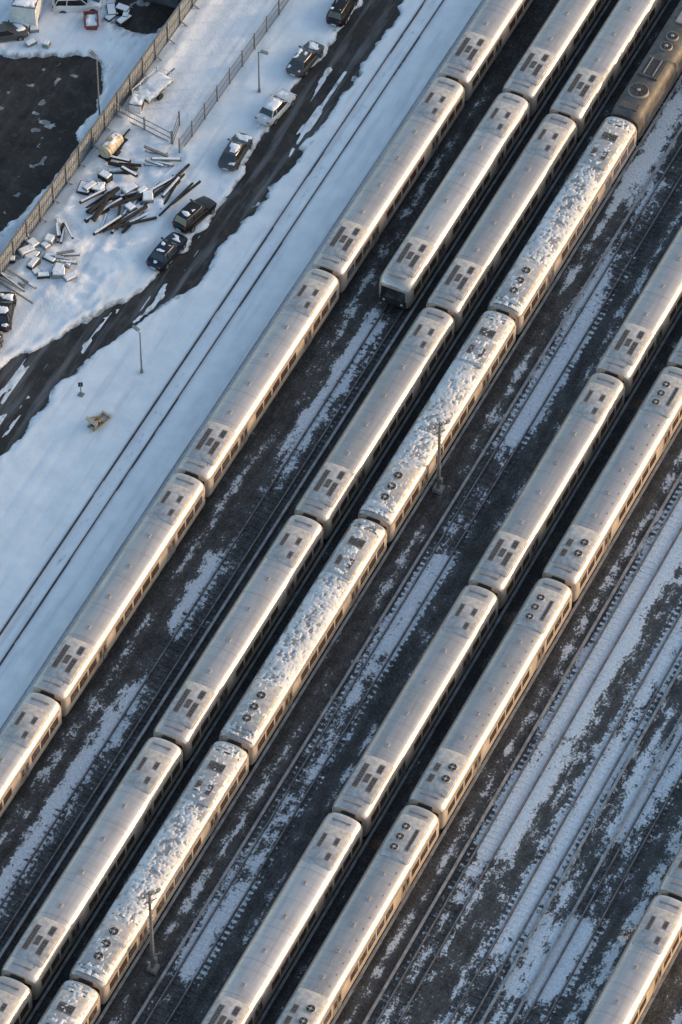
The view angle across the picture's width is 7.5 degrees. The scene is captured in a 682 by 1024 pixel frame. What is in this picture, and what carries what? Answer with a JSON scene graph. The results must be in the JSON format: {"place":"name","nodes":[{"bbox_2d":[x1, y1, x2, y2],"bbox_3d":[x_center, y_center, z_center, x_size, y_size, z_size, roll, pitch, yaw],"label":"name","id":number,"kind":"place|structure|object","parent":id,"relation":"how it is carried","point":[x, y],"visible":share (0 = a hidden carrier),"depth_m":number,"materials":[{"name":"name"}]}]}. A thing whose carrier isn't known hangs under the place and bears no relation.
{"place":"outdoors","nodes":[
{"label":"outdoors","id":0,"kind":"place"},
{"bbox_2d":[0,253,15,263],"bbox_3d":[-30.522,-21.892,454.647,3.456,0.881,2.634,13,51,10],"label":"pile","id":1,"kind":"object","parent":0,"point":[12,259],"visible":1,"depth_m":454.87,"materials":[{"name":"white snow"}]},
{"bbox_2d":[0,55,102,231],"bbox_3d":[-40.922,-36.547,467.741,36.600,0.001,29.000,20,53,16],"label":"parking lot","id":2,"kind":"structure","parent":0,"point":[68,108],"depth_m":466.92,"materials":[{"name":"black asphalt"}]},
{"bbox_2d":[115,0,175,33],"bbox_3d":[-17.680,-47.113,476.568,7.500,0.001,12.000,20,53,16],"label":"muddy ground","id":3,"kind":"structure","parent":0,"point":[151,17],"depth_m":475.21,"materials":[{"name":"soil"}]},
{"bbox_2d":[147,0,180,7],"bbox_3d":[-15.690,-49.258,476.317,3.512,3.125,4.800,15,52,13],"label":"site shed","id":4,"kind":"structure","parent":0,"point":[173,3],"depth_m":475.82,"materials":[{"name":"metal"}]},
{"bbox_2d":[0,0,402,455],"bbox_3d":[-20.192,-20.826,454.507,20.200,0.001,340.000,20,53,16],"label":"road","id":5,"kind":"structure","parent":0,"point":[270,161],"depth_m":458.23,"materials":[{"name":"black asphalt"}]},
{"bbox_2d":[146,231,187,270],"bbox_3d":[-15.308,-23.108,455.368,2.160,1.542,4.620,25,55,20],"label":"parked car","id":6,"kind":"object","parent":5,"relation":"on","point":[166,250],"visible":1,"depth_m":454.58,"materials":[{"name":"blue paint"}]},
{"bbox_2d":[172,195,216,233],"bbox_3d":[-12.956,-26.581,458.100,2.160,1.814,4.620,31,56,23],"label":"parked car","id":7,"kind":"object","parent":5,"relation":"on","point":[190,216],"visible":1,"depth_m":457.26,"materials":[{"name":"black paint"}]},
{"bbox_2d":[255,88,295,126],"bbox_3d":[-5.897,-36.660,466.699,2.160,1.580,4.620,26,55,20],"label":"parked car","id":8,"kind":"object","parent":5,"relation":"on","point":[275,107],"visible":1,"depth_m":465.88,"materials":[{"name":"silver paint"}]},
{"bbox_2d":[0,0,481,727],"bbox_3d":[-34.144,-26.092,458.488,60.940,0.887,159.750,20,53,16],"label":"snow field","id":9,"kind":"structure","parent":0,"point":[58,460],"depth_m":454.89,"materials":[{"name":"white snow"}]},
{"bbox_2d":[0,333,3,347],"bbox_3d":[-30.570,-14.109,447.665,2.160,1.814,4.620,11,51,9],"label":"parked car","id":10,"kind":"object","parent":9,"relation":"on","point":[1,340],"visible":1,"depth_m":448.67,"materials":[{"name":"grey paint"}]},
{"bbox_2d":[0,291,16,332],"bbox_3d":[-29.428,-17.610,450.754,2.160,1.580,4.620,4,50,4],"label":"parked car","id":11,"kind":"object","parent":9,"relation":"on","point":[8,301],"visible":1,"depth_m":450.07,"materials":[{"name":"black paint"}]},
{"bbox_2d":[0,20,28,42],"bbox_3d":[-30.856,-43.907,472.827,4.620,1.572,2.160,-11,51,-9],"label":"parked car","id":12,"kind":"object","parent":9,"relation":"on","point":[11,31],"visible":1,"depth_m":472.58,"materials":[{"name":"grey paint"}]},
{"bbox_2d":[0,269,36,303],"bbox_3d":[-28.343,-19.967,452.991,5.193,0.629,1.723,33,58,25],"label":"scrap rail pile","id":13,"kind":"object","parent":9,"relation":"on","point":[14,284],"visible":1,"depth_m":453.01,"materials":[{"name":"metal"}]},
{"bbox_2d":[11,0,43,27],"bbox_3d":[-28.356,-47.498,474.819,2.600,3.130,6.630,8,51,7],"label":"delivery truck","id":14,"kind":"object","parent":9,"relation":"on","point":[26,11],"visible":1,"depth_m":472.32,"materials":[{"name":"white paint"}]},
{"bbox_2d":[16,227,55,257],"bbox_3d":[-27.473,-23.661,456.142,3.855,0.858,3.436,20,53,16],"label":"concrete block pile","id":15,"kind":"object","parent":9,"relation":"on","point":[46,244],"visible":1,"depth_m":455.73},
{"bbox_2d":[23,21,50,48],"bbox_3d":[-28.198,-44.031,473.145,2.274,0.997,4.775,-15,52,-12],"label":"concrete block pile","id":16,"kind":"object","parent":9,"relation":"on","point":[46,44],"visible":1,"depth_m":472.38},
{"bbox_2d":[23,250,56,279],"bbox_3d":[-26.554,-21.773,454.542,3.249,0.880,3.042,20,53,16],"label":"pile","id":17,"kind":"object","parent":9,"relation":"on","point":[35,261],"visible":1,"depth_m":454.29,"materials":[{"name":"white snow"}]},
{"bbox_2d":[45,249,79,269],"bbox_3d":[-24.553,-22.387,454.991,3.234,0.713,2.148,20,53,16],"label":"timber stack","id":18,"kind":"object","parent":9,"relation":"on","point":[60,256],"visible":1,"depth_m":455.02,"materials":[{"name":"wood"}]},
{"bbox_2d":[51,262,76,281],"bbox_3d":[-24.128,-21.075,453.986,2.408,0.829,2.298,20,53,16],"label":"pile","id":19,"kind":"object","parent":9,"relation":"on","point":[59,270],"visible":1,"depth_m":453.51,"materials":[{"name":"snow"}]},
{"bbox_2d":[55,217,73,243],"bbox_3d":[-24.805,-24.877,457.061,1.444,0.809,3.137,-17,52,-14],"label":"timber stack","id":20,"kind":"object","parent":9,"relation":"on","point":[60,232],"visible":1,"depth_m":456.72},
{"bbox_2d":[52,0,101,12],"bbox_3d":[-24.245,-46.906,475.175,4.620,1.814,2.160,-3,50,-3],"label":"parked car","id":21,"kind":"object","parent":9,"relation":"on","point":[65,6],"visible":1,"depth_m":474.63,"materials":[{"name":"white paint"}]},
{"bbox_2d":[77,382,84,396],"bbox_3d":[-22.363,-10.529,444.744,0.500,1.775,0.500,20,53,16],"label":"trackside marker post","id":22,"kind":"object","parent":9,"relation":"on","point":[80,393],"visible":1,"depth_m":444.89,"materials":[{"name":"metal"}]},
{"bbox_2d":[83,10,98,29],"bbox_3d":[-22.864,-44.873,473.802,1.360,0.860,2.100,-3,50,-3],"label":"waste skip","id":23,"kind":"object","parent":9,"relation":"on","point":[91,20],"visible":1,"depth_m":473.49,"materials":[{"name":"red paint"}]},
{"bbox_2d":[76,169,112,195],"bbox_3d":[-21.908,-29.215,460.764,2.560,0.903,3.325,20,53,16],"label":"pallet pile","id":24,"kind":"object","parent":9,"relation":"on","point":[92,186],"visible":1,"depth_m":460.29,"materials":[{"name":"white snow"}]},
{"bbox_2d":[90,51,99,114],"bbox_3d":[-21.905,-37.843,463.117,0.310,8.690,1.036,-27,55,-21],"label":"street lamp","id":25,"kind":"object","parent":9,"relation":"on","point":[93,54],"visible":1,"depth_m":461.72,"materials":[{"name":"metal"}]},
{"bbox_2d":[86,411,110,431],"bbox_3d":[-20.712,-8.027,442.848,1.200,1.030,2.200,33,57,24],"label":"buffer stop","id":26,"kind":"object","parent":9,"relation":"on","point":[95,424],"visible":1,"depth_m":442.78,"materials":[{"name":"yellow paint"}]},
{"bbox_2d":[0,0,199,276],"bbox_3d":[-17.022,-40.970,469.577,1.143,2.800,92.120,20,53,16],"label":"perimeter fence","id":27,"kind":"object","parent":9,"relation":"on","point":[77,157],"visible":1,"depth_m":463.45,"materials":[{"name":"wood"}]},
{"bbox_2d":[79,187,123,221],"bbox_3d":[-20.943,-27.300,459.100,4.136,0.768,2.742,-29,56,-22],"label":"timber stack","id":28,"kind":"object","parent":9,"relation":"on","point":[99,201],"visible":1,"depth_m":459.10,"materials":[{"name":"brown wood"}]},
{"bbox_2d":[84,194,127,235],"bbox_3d":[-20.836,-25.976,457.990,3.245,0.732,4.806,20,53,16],"label":"timber stack","id":29,"kind":"object","parent":9,"relation":"on","point":[103,227],"visible":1,"depth_m":457.78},
{"bbox_2d":[98,129,129,161],"bbox_3d":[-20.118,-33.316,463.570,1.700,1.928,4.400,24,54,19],"label":"tank trailer","id":30,"kind":"object","parent":9,"relation":"on","point":[114,142],"visible":1,"depth_m":462.56,"materials":[{"name":"beige paint"}]},
{"bbox_2d":[103,3,132,26],"bbox_3d":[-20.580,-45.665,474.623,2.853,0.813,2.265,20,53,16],"label":"pallet pile","id":31,"kind":"object","parent":9,"relation":"on","point":[118,9],"visible":1,"depth_m":474.46,"materials":[{"name":"white snow"}]},
{"bbox_2d":[108,155,141,177],"bbox_3d":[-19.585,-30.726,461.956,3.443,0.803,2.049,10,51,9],"label":"timber stack","id":32,"kind":"object","parent":9,"relation":"on","point":[128,167],"visible":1,"depth_m":461.95,"materials":[{"name":"wood"}]},
{"bbox_2d":[107,205,156,233],"bbox_3d":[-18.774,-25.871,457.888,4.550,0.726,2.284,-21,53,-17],"label":"timber stack","id":33,"kind":"object","parent":9,"relation":"on","point":[122,223],"visible":1,"depth_m":457.53,"materials":[{"name":"brown wood"}]},
{"bbox_2d":[110,191,153,213],"bbox_3d":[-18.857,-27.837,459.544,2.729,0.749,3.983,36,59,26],"label":"timber stack","id":34,"kind":"object","parent":9,"relation":"on","point":[132,196],"visible":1,"depth_m":459.36,"materials":[{"name":"brown wood"}]},
{"bbox_2d":[128,93,144,113],"bbox_3d":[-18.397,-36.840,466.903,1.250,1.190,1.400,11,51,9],"label":"electrical cabinet","id":35,"kind":"object","parent":9,"relation":"on","point":[136,103],"visible":1,"depth_m":466.50,"materials":[{"name":"white paint"}]},
{"bbox_2d":[121,182,153,212],"bbox_3d":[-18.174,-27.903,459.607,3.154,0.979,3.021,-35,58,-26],"label":"concrete block pile","id":36,"kind":"object","parent":9,"relation":"on","point":[147,196],"visible":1,"depth_m":459.38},
{"bbox_2d":[132,325,142,373],"bbox_3d":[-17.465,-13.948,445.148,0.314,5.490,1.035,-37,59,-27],"label":"street lamp","id":37,"kind":"object","parent":9,"relation":"on","point":[136,328],"visible":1,"depth_m":444.29,"materials":[{"name":"metal"}]},
{"bbox_2d":[116,103,171,143],"bbox_3d":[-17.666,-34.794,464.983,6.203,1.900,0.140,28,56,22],"label":"metal gate","id":38,"kind":"structure","parent":9,"relation":"on","point":[143,118],"depth_m":464.97,"materials":[{"name":"metal"}]},
{"bbox_2d":[132,65,174,103],"bbox_3d":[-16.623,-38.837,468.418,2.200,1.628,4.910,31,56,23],"label":"flatbed trailer","id":39,"kind":"object","parent":9,"relation":"on","point":[157,83],"visible":1,"depth_m":467.97,"materials":[{"name":"metal"}]},
{"bbox_2d":[143,145,181,167],"bbox_3d":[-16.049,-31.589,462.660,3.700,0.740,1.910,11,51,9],"label":"timber stack","id":40,"kind":"object","parent":9,"relation":"on","point":[160,161],"visible":1,"depth_m":462.28,"materials":[{"name":"wood"}]},
{"bbox_2d":[139,163,189,205],"bbox_3d":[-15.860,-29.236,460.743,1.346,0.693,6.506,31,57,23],"label":"scrap rail pile","id":41,"kind":"object","parent":9,"relation":"on","point":[169,181],"visible":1,"depth_m":460.57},
{"bbox_2d":[171,111,179,143],"bbox_3d":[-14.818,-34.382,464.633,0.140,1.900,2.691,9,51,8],"label":"metal gate","id":42,"kind":"structure","parent":9,"relation":"on","point":[174,129],"depth_m":464.57,"materials":[{"name":"metal"}]},
{"bbox_2d":[159,174,200,215],"bbox_3d":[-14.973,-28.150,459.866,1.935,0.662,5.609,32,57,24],"label":"scrap rail pile","id":43,"kind":"object","parent":9,"relation":"on","point":[175,183],"visible":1,"depth_m":459.92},
{"bbox_2d":[0,0,443,665],"bbox_3d":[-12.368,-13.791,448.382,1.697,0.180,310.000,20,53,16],"label":"railway track","id":44,"kind":"structure","parent":9,"relation":"on","point":[196,342],"depth_m":448.13,"materials":[{"name":"black metal"}]},
{"bbox_2d":[178,0,288,152],"bbox_3d":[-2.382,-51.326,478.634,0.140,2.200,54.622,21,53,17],"label":"steel fence","id":45,"kind":"object","parent":9,"relation":"on","point":[246,52],"visible":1,"depth_m":469.39,"materials":[{"name":"grey metal"}]},
{"bbox_2d":[218,131,252,171],"bbox_3d":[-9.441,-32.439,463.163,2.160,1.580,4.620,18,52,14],"label":"parked car","id":46,"kind":"object","parent":9,"relation":"on","point":[238,147],"visible":1,"depth_m":462.30,"materials":[{"name":"grey paint"}]},
{"bbox_2d":[258,50,268,92],"bbox_3d":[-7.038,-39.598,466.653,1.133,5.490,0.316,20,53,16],"label":"street lamp","id":47,"kind":"object","parent":9,"relation":"on","point":[265,53],"visible":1,"depth_m":466.46,"materials":[{"name":"metal"}]},
{"bbox_2d":[285,40,324,77],"bbox_3d":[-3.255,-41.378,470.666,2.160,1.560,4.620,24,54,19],"label":"parked car","id":48,"kind":"object","parent":9,"relation":"on","point":[307,55],"visible":1,"depth_m":469.85,"materials":[{"name":"grey paint"}]},
{"bbox_2d":[326,0,358,26],"bbox_3d":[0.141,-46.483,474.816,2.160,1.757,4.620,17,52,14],"label":"parked car","id":49,"kind":"object","parent":9,"relation":"on","point":[338,13],"visible":1,"depth_m":473.59,"materials":[{"name":"black paint"}]},
{"bbox_2d":[0,0,681,1023],"bbox_3d":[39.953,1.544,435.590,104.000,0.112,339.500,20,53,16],"label":"rail yard ballast","id":50,"kind":"structure","parent":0,"point":[98,708],"depth_m":424.92,"materials":[{"name":"black gravel"}]},
{"bbox_2d":[137,887,160,974],"bbox_3d":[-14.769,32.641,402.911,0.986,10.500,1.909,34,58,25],"label":"floodlight pole","id":51,"kind":"object","parent":50,"relation":"on","point":[153,966],"visible":1,"depth_m":403.15,"materials":[{"name":"metal"}]},
{"bbox_2d":[0,0,534,821],"bbox_3d":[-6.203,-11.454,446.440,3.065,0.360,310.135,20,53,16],"label":"railway track","id":52,"kind":"structure","parent":50,"relation":"on","point":[258,424],"depth_m":442.57,"materials":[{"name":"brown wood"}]},
{"bbox_2d":[0,692,61,816],"bbox_3d":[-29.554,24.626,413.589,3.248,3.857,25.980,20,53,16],"label":"commuter train car","id":53,"kind":"object","parent":52,"relation":"on","point":[30,729],"visible":1,"depth_m":417.21,"materials":[{"name":"silver metal"}]},
{"bbox_2d":[32,473,204,716],"bbox_3d":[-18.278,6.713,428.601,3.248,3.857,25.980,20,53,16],"label":"commuter train car","id":54,"kind":"object","parent":52,"relation":"on","point":[87,643],"visible":1,"depth_m":427.16,"materials":[{"name":"silver metal"}]},
{"bbox_2d":[177,268,338,496],"bbox_3d":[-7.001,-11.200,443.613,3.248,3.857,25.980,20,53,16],"label":"commuter train car","id":55,"kind":"object","parent":52,"relation":"on","point":[232,422],"visible":1,"depth_m":442.17,"materials":[{"name":"silver metal"}]},
{"bbox_2d":[312,77,464,292],"bbox_3d":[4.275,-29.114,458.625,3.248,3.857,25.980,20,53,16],"label":"commuter train car","id":56,"kind":"object","parent":52,"relation":"on","point":[369,213],"visible":0.99,"depth_m":457.18,"materials":[{"name":"silver metal"}]},
{"bbox_2d":[438,0,532,100],"bbox_3d":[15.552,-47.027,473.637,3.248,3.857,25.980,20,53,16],"label":"commuter train car","id":57,"kind":"object","parent":52,"relation":"on","point":[479,46],"visible":0.98,"depth_m":468.23,"materials":[{"name":"silver metal"}]},
{"bbox_2d":[0,0,611,957],"bbox_3d":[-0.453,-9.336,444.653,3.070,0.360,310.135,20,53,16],"label":"railway track","id":58,"kind":"structure","parent":50,"relation":"on","point":[138,738],"depth_m":430.85,"materials":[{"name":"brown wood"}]},
{"bbox_2d":[379,92,529,310],"bbox_3d":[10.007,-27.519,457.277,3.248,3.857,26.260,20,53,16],"label":"commuter train car","id":59,"kind":"object","parent":58,"relation":"on","point":[426,243],"visible":1,"depth_m":455.54,"materials":[{"name":"silver metal"}]},
{"bbox_2d":[502,0,606,116],"bbox_3d":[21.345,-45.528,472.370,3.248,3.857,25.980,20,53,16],"label":"commuter train car","id":60,"kind":"object","parent":58,"relation":"on","point":[547,55],"visible":0.98,"depth_m":467.61,"materials":[{"name":"silver metal"}]},
{"bbox_2d":[23,0,670,1023],"bbox_3d":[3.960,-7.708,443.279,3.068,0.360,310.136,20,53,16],"label":"railway track","id":61,"kind":"structure","parent":50,"relation":"on","point":[255,658],"depth_m":435.05,"materials":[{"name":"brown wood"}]},
{"bbox_2d":[0,976,31,1023],"bbox_3d":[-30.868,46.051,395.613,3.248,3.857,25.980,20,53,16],"label":"commuter train car","id":62,"kind":"object","parent":61,"relation":"on","point":[15,1001],"visible":1,"depth_m":400.85,"materials":[{"name":"silver metal"}]},
{"bbox_2d":[2,737,182,999],"bbox_3d":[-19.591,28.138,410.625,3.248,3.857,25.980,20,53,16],"label":"commuter train car","id":63,"kind":"object","parent":61,"relation":"on","point":[49,937],"visible":1,"depth_m":409.16,"materials":[{"name":"silver metal"}]},
{"bbox_2d":[153,515,322,760],"bbox_3d":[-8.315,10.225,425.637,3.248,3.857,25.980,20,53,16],"label":"commuter train car","id":64,"kind":"object","parent":61,"relation":"on","point":[199,700],"visible":1,"depth_m":424.17,"materials":[{"name":"silver metal"}]},
{"bbox_2d":[295,307,454,538],"bbox_3d":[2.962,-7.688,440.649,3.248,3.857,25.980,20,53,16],"label":"commuter train car","id":65,"kind":"object","parent":61,"relation":"on","point":[334,487],"visible":1,"depth_m":439.18,"materials":[{"name":"silver metal"}]},
{"bbox_2d":[426,113,576,331],"bbox_3d":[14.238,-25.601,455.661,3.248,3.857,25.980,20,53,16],"label":"commuter train car","id":66,"kind":"object","parent":61,"relation":"on","point":[465,280],"visible":0.99,"depth_m":454.19,"materials":[{"name":"silver metal"}]},
{"bbox_2d":[549,0,666,137],"bbox_3d":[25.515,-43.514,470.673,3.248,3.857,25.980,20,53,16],"label":"commuter train car","id":67,"kind":"object","parent":61,"relation":"on","point":[595,74],"visible":0.99,"depth_m":466.73,"materials":[{"name":"silver metal"}]},
{"bbox_2d":[93,74,681,1023],"bbox_3d":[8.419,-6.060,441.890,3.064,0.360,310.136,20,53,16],"label":"railway track","id":68,"kind":"structure","parent":50,"relation":"on","point":[325,654],"depth_m":432.83,"materials":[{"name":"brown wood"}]},
{"bbox_2d":[38,980,99,1023],"bbox_3d":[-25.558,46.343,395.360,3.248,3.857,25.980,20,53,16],"label":"snow covered train car","id":69,"kind":"object","parent":68,"relation":"on","point":[75,1002],"visible":1,"depth_m":400.23,"materials":[{"name":"silver metal"}]},
{"bbox_2d":[70,741,248,1003],"bbox_3d":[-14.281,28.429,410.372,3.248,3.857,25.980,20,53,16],"label":"snow covered train car","id":70,"kind":"object","parent":68,"relation":"on","point":[121,933],"visible":0.98,"depth_m":409.00,"materials":[{"name":"silver metal"}]},
{"bbox_2d":[219,518,386,764],"bbox_3d":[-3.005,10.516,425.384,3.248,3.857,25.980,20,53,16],"label":"snow covered train car","id":71,"kind":"object","parent":68,"relation":"on","point":[285,670],"visible":1,"depth_m":423.87,"materials":[{"name":"white snow"}]},
{"bbox_2d":[358,311,515,542],"bbox_3d":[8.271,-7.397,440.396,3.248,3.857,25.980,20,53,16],"label":"snow covered train car","id":72,"kind":"object","parent":68,"relation":"on","point":[411,468],"visible":0.99,"depth_m":439.03,"materials":[{"name":"white snow"}]},
{"bbox_2d":[488,116,636,334],"bbox_3d":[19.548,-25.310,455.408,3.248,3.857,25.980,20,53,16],"label":"snow covered train car","id":73,"kind":"object","parent":68,"relation":"on","point":[526,283],"visible":1,"depth_m":453.89,"materials":[{"name":"white snow"}]},
{"bbox_2d":[611,0,681,140],"bbox_3d":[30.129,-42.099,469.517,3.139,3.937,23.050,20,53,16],"label":"diesel locomotive","id":74,"kind":"object","parent":68,"relation":"on","point":[641,99],"visible":0.99,"depth_m":465.07,"materials":[{"name":"metal"}]},
{"bbox_2d":[132,126,681,1023],"bbox_3d":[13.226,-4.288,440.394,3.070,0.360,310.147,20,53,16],"label":"railway track","id":75,"kind":"structure","parent":50,"relation":"on","point":[324,764],"depth_m":430.41,"materials":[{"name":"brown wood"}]},
{"bbox_2d":[429,419,450,494],"bbox_3d":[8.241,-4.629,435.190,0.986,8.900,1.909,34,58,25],"label":"floodlight pole","id":76,"kind":"object","parent":50,"relation":"on","point":[438,488],"visible":1,"depth_m":435.44,"materials":[{"name":"metal"}]},
{"bbox_2d":[257,307,681,1023],"bbox_3d":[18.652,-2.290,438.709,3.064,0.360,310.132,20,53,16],"label":"railway track","id":77,"kind":"structure","parent":50,"relation":"on","point":[419,753],"depth_m":425.29,"materials":[{"name":"brown metal"}]},
{"bbox_2d":[201,812,362,1023],"bbox_3d":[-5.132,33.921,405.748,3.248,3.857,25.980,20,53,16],"label":"commuter train car","id":78,"kind":"object","parent":77,"relation":"on","point":[269,954],"visible":1,"depth_m":405.51,"materials":[{"name":"silver metal"}]},
{"bbox_2d":[332,585,497,836],"bbox_3d":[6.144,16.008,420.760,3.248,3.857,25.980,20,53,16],"label":"commuter train car","id":79,"kind":"object","parent":77,"relation":"on","point":[390,752],"visible":1,"depth_m":419.27,"materials":[{"name":"silver metal"}]},
{"bbox_2d":[469,373,624,608],"bbox_3d":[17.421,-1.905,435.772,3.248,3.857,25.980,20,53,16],"label":"commuter train car","id":80,"kind":"object","parent":77,"relation":"on","point":[527,523],"visible":1,"depth_m":434.28,"materials":[{"name":"silver metal"}]},
{"bbox_2d":[596,225,681,396],"bbox_3d":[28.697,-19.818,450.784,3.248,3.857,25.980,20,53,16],"label":"commuter train car","id":81,"kind":"object","parent":77,"relation":"on","point":[640,334],"visible":1,"depth_m":446.20,"materials":[{"name":"silver metal"}]},
{"bbox_2d":[330,422,681,1023],"bbox_3d":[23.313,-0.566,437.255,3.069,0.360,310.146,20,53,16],"label":"railway track","id":82,"kind":"structure","parent":50,"relation":"on","point":[485,760],"depth_m":421.56,"materials":[{"name":"brown metal"}]},
{"bbox_2d":[275,805,438,1023],"bbox_3d":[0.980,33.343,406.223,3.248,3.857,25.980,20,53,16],"label":"commuter train car","id":83,"kind":"object","parent":82,"relation":"on","point":[375,899],"visible":1,"depth_m":405.74,"materials":[{"name":"silver metal"}]},
{"bbox_2d":[409,578,571,828],"bbox_3d":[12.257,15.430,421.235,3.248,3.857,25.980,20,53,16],"label":"commuter train car","id":84,"kind":"object","parent":82,"relation":"on","point":[455,762],"visible":1,"depth_m":419.73,"materials":[{"name":"silver metal"}]},
{"bbox_2d":[542,366,681,601],"bbox_3d":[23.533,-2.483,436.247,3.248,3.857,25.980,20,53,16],"label":"commuter train car","id":85,"kind":"object","parent":82,"relation":"on","point":[592,529],"visible":1,"depth_m":434.41,"materials":[{"name":"silver metal"}]},
{"bbox_2d":[667,336,681,367],"bbox_3d":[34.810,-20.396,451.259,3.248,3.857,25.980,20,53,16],"label":"commuter train car","id":86,"kind":"object","parent":82,"relation":"on","point":[675,359],"visible":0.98,"depth_m":443.45,"materials":[{"name":"silver metal"}]},
{"bbox_2d":[362,472,681,1023],"bbox_3d":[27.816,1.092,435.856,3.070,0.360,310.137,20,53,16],"label":"railway track","id":87,"kind":"structure","parent":50,"relation":"on","point":[495,816],"depth_m":418.82,"materials":[{"name":"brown wood"}]},
{"bbox_2d":[441,601,681,1023],"bbox_3d":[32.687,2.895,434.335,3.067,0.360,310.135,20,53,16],"label":"railway track","id":88,"kind":"structure","parent":50,"relation":"on","point":[570,845],"depth_m":415.20,"materials":[{"name":"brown wood"}]},
{"bbox_2d":[509,714,681,1023],"bbox_3d":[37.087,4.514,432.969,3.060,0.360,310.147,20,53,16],"label":"railway track","id":89,"kind":"structure","parent":50,"relation":"on","point":[596,890],"depth_m":411.70,"materials":[{"name":"brown wood"}]},
{"bbox_2d":[637,941,681,1023],"bbox_3d":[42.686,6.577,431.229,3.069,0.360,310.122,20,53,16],"label":"railway track","id":90,"kind":"structure","parent":50,"relation":"on","point":[647,1008],"depth_m":405.54,"materials":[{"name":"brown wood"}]},
{"bbox_2d":[584,895,681,1023],"bbox_3d":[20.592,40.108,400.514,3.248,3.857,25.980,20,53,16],"label":"commuter train car","id":91,"kind":"object","parent":90,"relation":"on","point":[632,983],"visible":1,"depth_m":402.82,"materials":[{"name":"silver metal"}]},
{"bbox_2d":[658,845,681,901],"bbox_3d":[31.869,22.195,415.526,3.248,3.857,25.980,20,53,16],"label":"commuter train car","id":92,"kind":"object","parent":90,"relation":"on","point":[670,884],"visible":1,"depth_m":407.82,"materials":[{"name":"silver metal"}]}
]}

